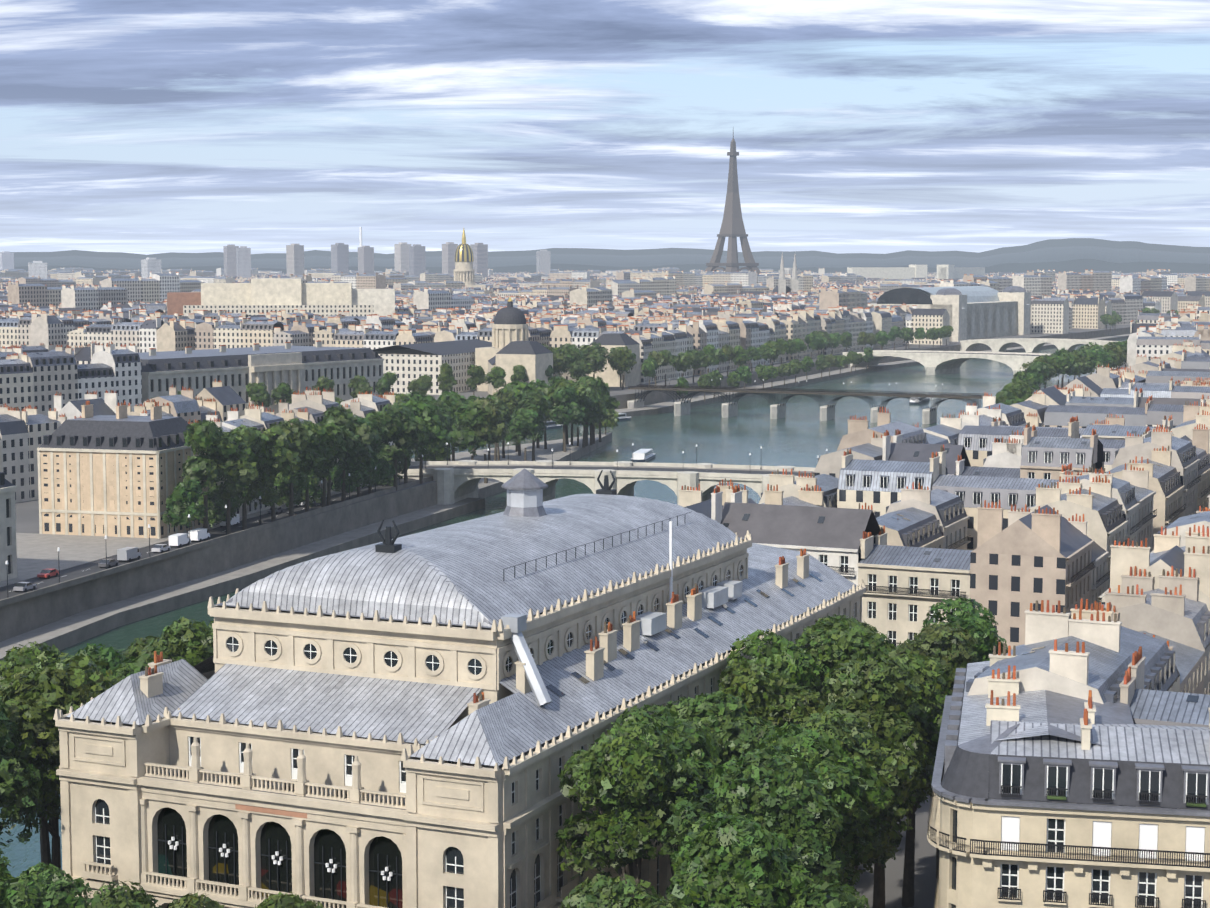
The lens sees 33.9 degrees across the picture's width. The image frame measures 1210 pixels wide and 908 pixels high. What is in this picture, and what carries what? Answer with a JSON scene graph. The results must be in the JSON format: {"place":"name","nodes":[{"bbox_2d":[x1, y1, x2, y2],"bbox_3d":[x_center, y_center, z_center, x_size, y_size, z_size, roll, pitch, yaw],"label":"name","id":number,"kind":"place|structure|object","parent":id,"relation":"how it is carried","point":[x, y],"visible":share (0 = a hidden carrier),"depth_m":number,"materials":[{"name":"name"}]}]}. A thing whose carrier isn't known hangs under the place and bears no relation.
{"place":"outdoors","nodes":[
{"label":"outdoors","id":0,"kind":"place"},
{"bbox_2d":[0,379,395,523],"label":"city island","id":1,"kind":"structure","parent":0,"point":[26,429],"depth_m":479.68,"materials":[{"name":"stone"}]},
{"bbox_2d":[0,400,209,581],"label":"quai buildings","id":2,"kind":"structure","parent":1,"relation":"on","point":[119,473],"depth_m":405.52,"materials":[{"name":"stone"}]},
{"bbox_2d":[0,455,432,606],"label":"quay road","id":3,"kind":"structure","parent":0,"point":[74,559],"depth_m":388.48,"materials":[{"name":"grey asphalt"}]},
{"bbox_2d":[13,582,36,591],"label":"car","id":4,"kind":"object","parent":3,"relation":"on","point":[23,586],"visible":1,"depth_m":337.53,"materials":[{"name":"metal"}]},
{"bbox_2d":[37,568,58,578],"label":"car","id":5,"kind":"object","parent":3,"relation":"on","point":[48,573],"visible":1,"depth_m":352.39,"materials":[{"name":"metal"}]},
{"bbox_2d":[98,559,118,567],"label":"car","id":6,"kind":"object","parent":3,"relation":"on","point":[110,562],"visible":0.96,"depth_m":364.35,"materials":[{"name":"metal"}]},
{"bbox_2d":[117,547,140,561],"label":"van","id":7,"kind":"object","parent":3,"relation":"on","point":[128,553],"visible":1,"depth_m":371.38,"materials":[{"name":"metal"}]},
{"bbox_2d":[151,544,170,552],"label":"car","id":8,"kind":"object","parent":3,"relation":"on","point":[161,548],"visible":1,"depth_m":383.48,"materials":[{"name":"metal"}]},
{"bbox_2d":[168,533,190,546],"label":"van","id":9,"kind":"object","parent":3,"relation":"on","point":[179,539],"visible":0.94,"depth_m":390.35,"materials":[{"name":"metal"}]},
{"bbox_2d":[190,528,209,541],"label":"van","id":10,"kind":"object","parent":3,"relation":"on","point":[197,534],"visible":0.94,"depth_m":398.37,"materials":[{"name":"metal"}]},
{"bbox_2d":[220,514,239,526],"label":"van","id":11,"kind":"object","parent":3,"relation":"on","point":[235,520],"visible":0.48,"depth_m":422.27,"materials":[{"name":"metal"}]},
{"bbox_2d":[268,506,282,513],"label":"car","id":12,"kind":"object","parent":3,"relation":"on","point":[278,509],"visible":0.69,"depth_m":443.69,"materials":[{"name":"metal"}]},
{"bbox_2d":[0,297,916,416],"bbox_3d":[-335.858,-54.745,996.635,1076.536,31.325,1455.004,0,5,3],"label":"city buildings","id":13,"kind":"structure","parent":0,"point":[46,354],"depth_m":1031.10,"materials":[{"name":"stone"}]},
{"bbox_2d":[453,228,485,288],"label":"golden-domed church","id":14,"kind":"structure","parent":0,"point":[464,261],"depth_m":2656.23,"materials":[{"name":"stone"}]},
{"bbox_2d":[0,227,1030,412],"bbox_3d":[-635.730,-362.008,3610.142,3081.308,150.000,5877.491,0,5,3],"label":"buildings","id":15,"kind":"structure","parent":0,"point":[977,312],"depth_m":1284.40,"materials":[{"name":"concrete"}]},
{"bbox_2d":[0,339,1125,877],"bbox_3d":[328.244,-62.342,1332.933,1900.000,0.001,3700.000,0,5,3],"label":"river","id":16,"kind":"structure","parent":0,"point":[800,433],"depth_m":757.61,"materials":[{"name":"liquid"}]},
{"bbox_2d":[450,394,929,461],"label":"boats","id":17,"kind":"object","parent":16,"relation":"in","point":[642,455],"visible":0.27,"depth_m":662.69,"materials":[{"name":"metal"}]},
{"bbox_2d":[0,324,1130,907],"bbox_3d":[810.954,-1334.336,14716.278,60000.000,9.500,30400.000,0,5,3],"label":"ground","id":18,"kind":"structure","parent":0,"point":[64,618],"depth_m":411.23,"materials":[{"name":"stone"}]},
{"bbox_2d":[53,469,865,907],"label":"theatre building","id":19,"kind":"structure","parent":18,"relation":"on","point":[337,729],"depth_m":156.72,"materials":[{"name":"stone"}]},
{"bbox_2d":[0,597,1007,907],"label":"trees","id":20,"kind":"object","parent":18,"relation":"on","point":[816,745],"visible":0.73,"depth_m":150.54,"materials":[{"name":"plant"}]},
{"bbox_2d":[373,297,639,395],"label":"domed building","id":21,"kind":"structure","parent":18,"relation":"on","point":[509,347],"depth_m":869.96,"materials":[{"name":"stone"}]},
{"bbox_2d":[162,307,1184,534],"bbox_3d":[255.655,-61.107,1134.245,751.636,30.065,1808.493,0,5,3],"label":"trees","id":22,"kind":"object","parent":18,"relation":"on","point":[295,463],"visible":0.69,"depth_m":583.35,"materials":[{"name":"plant"}]},
{"bbox_2d":[678,339,1209,726],"bbox_3d":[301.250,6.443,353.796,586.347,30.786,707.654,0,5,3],"label":"city","id":23,"kind":"structure","parent":18,"relation":"on","point":[1062,534],"depth_m":256.63,"materials":[{"name":"stone"}]},
{"bbox_2d":[927,642,1209,907],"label":"apartment building","id":24,"kind":"structure","parent":18,"relation":"on","point":[1044,799],"depth_m":129.42,"materials":[{"name":"stone"}]},
{"bbox_2d":[0,267,1209,366],"bbox_3d":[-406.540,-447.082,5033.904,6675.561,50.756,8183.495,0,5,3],"label":"city","id":25,"kind":"object","parent":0,"point":[1064,302],"visible":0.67,"depth_m":1879.91,"materials":[{"name":"stone"}]},
{"bbox_2d":[0,238,1209,273],"bbox_3d":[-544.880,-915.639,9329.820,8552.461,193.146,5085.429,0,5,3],"label":"hills","id":26,"kind":"structure","parent":0,"point":[1077,255],"depth_m":8414.78,"materials":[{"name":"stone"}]},
{"bbox_2d":[0,0,1209,254],"label":"sky","id":27,"kind":"structure","parent":0,"point":[146,127],"materials":[{"name":"blue"}]},
{"bbox_2d":[705,132,760,274],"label":"eiffel tower","id":28,"kind":"structure","parent":0,"point":[732,229],"depth_m":3937.63,"materials":[{"name":"metal"}]},
{"label":"ground","id":29,"kind":"structure","parent":0,"visible":0},
{"bbox_2d":[397,338,1126,504],"bbox_3d":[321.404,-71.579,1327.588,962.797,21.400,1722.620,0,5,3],"label":"bridges","id":30,"kind":"structure","parent":29,"relation":"on","point":[459,480],"depth_m":530.21,"materials":[{"name":"stone"}]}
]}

